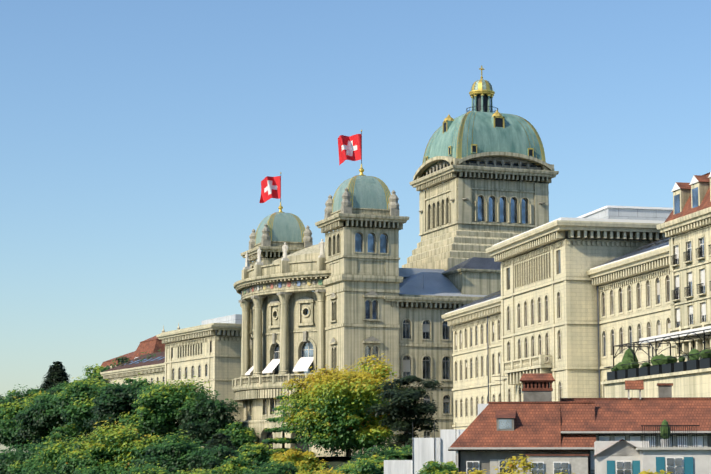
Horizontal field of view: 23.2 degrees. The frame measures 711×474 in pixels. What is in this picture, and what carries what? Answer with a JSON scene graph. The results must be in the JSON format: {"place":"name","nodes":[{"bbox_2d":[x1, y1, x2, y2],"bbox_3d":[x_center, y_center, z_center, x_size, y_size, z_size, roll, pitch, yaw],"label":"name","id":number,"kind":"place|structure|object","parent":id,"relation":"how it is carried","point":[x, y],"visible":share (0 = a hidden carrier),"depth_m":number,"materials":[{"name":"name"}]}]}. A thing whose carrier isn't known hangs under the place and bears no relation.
{"place":"outdoors","nodes":[
{"label":"outdoors","id":0,"kind":"place"},
{"bbox_2d":[36,361,70,392],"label":"tree","id":1,"kind":"object","parent":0,"point":[57,375],"visible":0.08,"depth_m":438.04,"materials":[{"name":"green plant"}]},
{"bbox_2d":[259,456,411,472],"bbox_3d":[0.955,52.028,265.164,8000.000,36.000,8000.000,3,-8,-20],"label":"ground","id":2,"kind":"structure","parent":0,"point":[334,462],"depth_m":196.69,"materials":[{"name":"green plant"}]},
{"bbox_2d":[0,396,40,449],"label":"tree","id":3,"kind":"object","parent":2,"relation":"on","point":[7,417],"visible":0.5,"depth_m":324.71,"materials":[{"name":"green plant"}]},
{"bbox_2d":[0,440,42,473],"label":"tree","id":4,"kind":"object","parent":2,"relation":"on","point":[8,458],"visible":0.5,"depth_m":225.00,"materials":[{"name":"green plant"}]},
{"bbox_2d":[0,384,46,448],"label":"tree","id":5,"kind":"object","parent":2,"relation":"on","point":[9,397],"visible":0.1,"depth_m":425.54,"materials":[{"name":"green plant"}]},
{"bbox_2d":[23,391,44,402],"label":"tree","id":6,"kind":"object","parent":2,"relation":"on","point":[32,397],"depth_m":421.59,"materials":[{"name":"green plant"}]},
{"bbox_2d":[15,459,67,473],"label":"tree","id":7,"kind":"object","parent":2,"relation":"on","point":[49,469],"visible":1,"depth_m":177.98,"materials":[{"name":"green plant"}]},
{"bbox_2d":[9,391,79,446],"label":"tree","id":8,"kind":"object","parent":2,"relation":"on","point":[40,419],"visible":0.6,"depth_m":315.36,"materials":[{"name":"green plant"}]},
{"bbox_2d":[4,432,88,473],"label":"tree","id":9,"kind":"object","parent":2,"relation":"on","point":[51,449],"visible":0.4,"depth_m":220.60,"materials":[{"name":"green plant"}]},
{"bbox_2d":[43,381,70,397],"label":"tree","id":10,"kind":"object","parent":2,"relation":"on","point":[58,389],"visible":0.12,"depth_m":401.06,"materials":[{"name":"green plant"}]},
{"bbox_2d":[46,374,119,442],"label":"tree","id":11,"kind":"object","parent":2,"relation":"on","point":[76,399],"visible":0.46,"depth_m":304.60,"materials":[{"name":"green plant"}]},
{"bbox_2d":[70,463,98,473],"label":"tree","id":12,"kind":"object","parent":2,"relation":"on","point":[85,471],"visible":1,"depth_m":168.83,"materials":[{"name":"green plant"}]},
{"bbox_2d":[67,364,105,385],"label":"tree","id":13,"kind":"object","parent":2,"relation":"on","point":[97,369],"visible":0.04,"depth_m":398.32,"materials":[{"name":"green plant"}]},
{"bbox_2d":[55,419,162,473],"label":"tree","id":14,"kind":"object","parent":2,"relation":"on","point":[104,453],"visible":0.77,"depth_m":211.13,"materials":[{"name":"green plant"}]},
{"bbox_2d":[91,357,133,387],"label":"tree","id":15,"kind":"object","parent":2,"relation":"on","point":[121,360],"visible":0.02,"depth_m":389.24,"materials":[{"name":"green plant"}]},
{"bbox_2d":[83,381,149,435],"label":"tree","id":16,"kind":"object","parent":2,"relation":"on","point":[113,402],"visible":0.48,"depth_m":295.23,"materials":[{"name":"green plant"}]},
{"bbox_2d":[100,323,179,371],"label":"building","id":17,"kind":"structure","parent":2,"relation":"on","point":[154,344],"depth_m":404.49,"materials":[{"name":"tile"}]},
{"bbox_2d":[123,373,161,389],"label":"tree","id":18,"kind":"object","parent":2,"relation":"on","point":[128,380],"visible":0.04,"depth_m":350.27,"materials":[{"name":"green plant"}]},
{"bbox_2d":[111,460,176,473],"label":"tree","id":19,"kind":"object","parent":2,"relation":"on","point":[152,469],"visible":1,"depth_m":172.29,"materials":[{"name":"green plant"}]},
{"bbox_2d":[128,349,160,376],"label":"building","id":20,"kind":"structure","parent":2,"relation":"on","point":[146,358],"depth_m":378.30,"materials":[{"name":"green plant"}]},
{"bbox_2d":[115,375,219,442],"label":"tree","id":21,"kind":"object","parent":2,"relation":"on","point":[161,403],"visible":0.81,"depth_m":284.29,"materials":[{"name":"green plant"}]},
{"bbox_2d":[130,428,210,473],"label":"tree","id":22,"kind":"object","parent":2,"relation":"on","point":[173,453],"visible":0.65,"depth_m":204.55,"materials":[{"name":"green plant"}]},
{"bbox_2d":[100,314,242,446],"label":"wing","id":23,"kind":"structure","parent":2,"relation":"on","point":[208,350],"depth_m":330.31,"materials":[{"name":"beige stone"}]},
{"bbox_2d":[175,468,231,473],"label":"bush","id":24,"kind":"object","parent":2,"relation":"on","point":[201,471],"visible":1,"depth_m":168.61,"materials":[{"name":"green plant"}]},
{"bbox_2d":[172,391,243,448],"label":"tree","id":25,"kind":"object","parent":2,"relation":"on","point":[205,421],"visible":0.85,"depth_m":281.26,"materials":[{"name":"green plant"}]},
{"bbox_2d":[186,443,238,473],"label":"tree","id":26,"kind":"object","parent":2,"relation":"on","point":[211,460],"visible":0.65,"depth_m":201.25,"materials":[{"name":"green plant"}]},
{"bbox_2d":[204,433,239,454],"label":"tree","id":27,"kind":"object","parent":2,"relation":"on","point":[218,439],"visible":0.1,"depth_m":267.07,"materials":[{"name":"green plant"}]},
{"bbox_2d":[210,421,259,449],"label":"tree","id":28,"kind":"object","parent":2,"relation":"on","point":[237,435],"visible":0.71,"depth_m":276.24,"materials":[{"name":"green plant"}]},
{"bbox_2d":[209,455,261,473],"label":"bush","id":29,"kind":"object","parent":2,"relation":"on","point":[239,466],"visible":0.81,"depth_m":186.98,"materials":[{"name":"green plant"}]},
{"bbox_2d":[228,442,279,468],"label":"bush","id":30,"kind":"object","parent":2,"relation":"on","point":[258,453],"visible":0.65,"depth_m":197.04,"materials":[{"name":"green plant"}]},
{"bbox_2d":[243,459,298,473],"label":"bush","id":31,"kind":"object","parent":2,"relation":"on","point":[278,468],"visible":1,"depth_m":166.72,"materials":[{"name":"green plant"}]},
{"bbox_2d":[241,224,312,336],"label":"tower","id":32,"kind":"structure","parent":2,"relation":"on","point":[271,251],"depth_m":308.21,"materials":[{"name":"stone"}]},
{"bbox_2d":[259,176,280,202],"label":"flag","id":33,"kind":"object","parent":32,"relation":"attached to","point":[270,187],"visible":0.94,"depth_m":314.22,"materials":[{"name":"red fabric"}]},
{"bbox_2d":[255,202,305,244],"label":"dome","id":34,"kind":"structure","parent":32,"relation":"on","point":[284,226],"depth_m":310.00,"materials":[{"name":"teal metal"}]},
{"bbox_2d":[232,239,330,456],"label":"apse","id":35,"kind":"structure","parent":2,"relation":"on","point":[285,326],"depth_m":278.03,"materials":[{"name":"stone"}]},
{"bbox_2d":[259,395,304,454],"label":"tree","id":36,"kind":"object","parent":2,"relation":"on","point":[282,441],"visible":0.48,"depth_m":212.45,"materials":[{"name":"green plant"}]},
{"bbox_2d":[270,447,331,473],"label":"bush","id":37,"kind":"object","parent":2,"relation":"on","point":[307,460],"visible":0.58,"depth_m":191.98,"materials":[{"name":"yellow plant"}]},
{"bbox_2d":[296,466,353,473],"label":"bush","id":38,"kind":"object","parent":2,"relation":"on","point":[324,471],"visible":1,"depth_m":147.43,"materials":[{"name":"yellow plant"}]},
{"bbox_2d":[269,353,401,457],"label":"tree","id":39,"kind":"object","parent":2,"relation":"on","point":[329,411],"visible":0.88,"depth_m":198.67,"materials":[{"name":"green plant"}]},
{"bbox_2d":[334,455,388,473],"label":"bush","id":40,"kind":"object","parent":2,"relation":"on","point":[374,465],"visible":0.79,"depth_m":156.33,"materials":[{"name":"green plant"}]},
{"bbox_2d":[315,187,408,456],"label":"tower","id":41,"kind":"structure","parent":2,"relation":"on","point":[362,265],"depth_m":266.93,"materials":[{"name":"stone"}]},
{"bbox_2d":[338,134,360,165],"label":"flag","id":42,"kind":"object","parent":41,"relation":"attached to","point":[349,147],"visible":1,"depth_m":274.09,"materials":[{"name":"red fabric"}]},
{"bbox_2d":[332,164,390,212],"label":"dome","id":43,"kind":"structure","parent":41,"relation":"on","point":[364,191],"depth_m":269.89,"materials":[{"name":"teal metal"}]},
{"bbox_2d":[361,130,361,163],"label":"flagpole","id":44,"kind":"object","parent":43,"relation":"on","point":[361,146],"visible":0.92,"depth_m":273.76,"materials":[{"name":"grey metal"}]},
{"bbox_2d":[349,445,411,463],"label":"bush","id":45,"kind":"object","parent":2,"relation":"on","point":[390,453],"visible":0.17,"depth_m":171.24,"materials":[{"name":"green plant"}]},
{"bbox_2d":[395,448,411,459],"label":"bush","id":46,"kind":"object","parent":2,"relation":"on","point":[408,455],"visible":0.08,"depth_m":166.74,"materials":[{"name":"green plant"}]},
{"bbox_2d":[366,374,444,449],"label":"tree","id":47,"kind":"object","parent":2,"relation":"on","point":[401,408],"visible":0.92,"depth_m":193.32,"materials":[{"name":"green plant"}]},
{"bbox_2d":[384,404,487,473],"bbox_3d":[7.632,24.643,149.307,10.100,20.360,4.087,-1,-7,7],"label":"fence","id":48,"kind":"object","parent":2,"relation":"on","point":[424,450],"visible":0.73,"depth_m":148.41,"materials":[{"name":"grey metal"}]},
{"bbox_2d":[416,460,457,473],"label":"bush","id":49,"kind":"object","parent":2,"relation":"on","point":[433,467],"visible":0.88,"depth_m":137.02,"materials":[{"name":"green plant"}]},
{"bbox_2d":[383,230,520,446],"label":"building","id":50,"kind":"structure","parent":2,"relation":"on","point":[443,274],"depth_m":271.60,"materials":[{"name":"stone"}]},
{"bbox_2d":[410,152,558,240],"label":"dome tower","id":51,"kind":"structure","parent":50,"relation":"on","point":[511,194],"depth_m":296.21,"materials":[{"name":"stone"}]},
{"bbox_2d":[422,66,545,173],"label":"dome","id":52,"kind":"structure","parent":51,"relation":"on","point":[481,127],"depth_m":298.86,"materials":[{"name":"green metal"}]},
{"bbox_2d":[446,468,485,473],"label":"bush","id":53,"kind":"object","parent":2,"relation":"on","point":[477,471],"visible":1,"depth_m":69.06,"materials":[{"name":"yellow plant"}]},
{"bbox_2d":[469,454,557,473],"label":"bush","id":54,"kind":"object","parent":2,"relation":"on","point":[510,463],"visible":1,"depth_m":71.40,"materials":[{"name":"yellow plant"}]},
{"bbox_2d":[441,205,681,428],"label":"wing","id":55,"kind":"structure","parent":2,"relation":"on","point":[570,304],"depth_m":202.51,"materials":[{"name":"beige stone"}]},
{"bbox_2d":[448,373,710,473],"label":"old houses","id":56,"kind":"structure","parent":2,"relation":"on","point":[546,434],"depth_m":90.29,"materials":[{"name":"grey paint"}]},
{"bbox_2d":[631,469,672,473],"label":"bush","id":57,"kind":"object","parent":2,"relation":"on","point":[662,471],"visible":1,"depth_m":64.70,"materials":[{"name":"yellow plant"}]},
{"bbox_2d":[656,172,710,361],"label":"hotel","id":58,"kind":"structure","parent":2,"relation":"on","point":[688,219],"depth_m":145.82,"materials":[{"name":"stone"}]},
{"bbox_2d":[0,0,710,454],"label":"sky","id":59,"kind":"structure","parent":0,"point":[139,139],"materials":[{"name":"blue"}]},
{"bbox_2d":[601,326,710,397],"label":"hotel terrace","id":60,"kind":"structure","parent":0,"point":[691,377],"depth_m":114.74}
]}

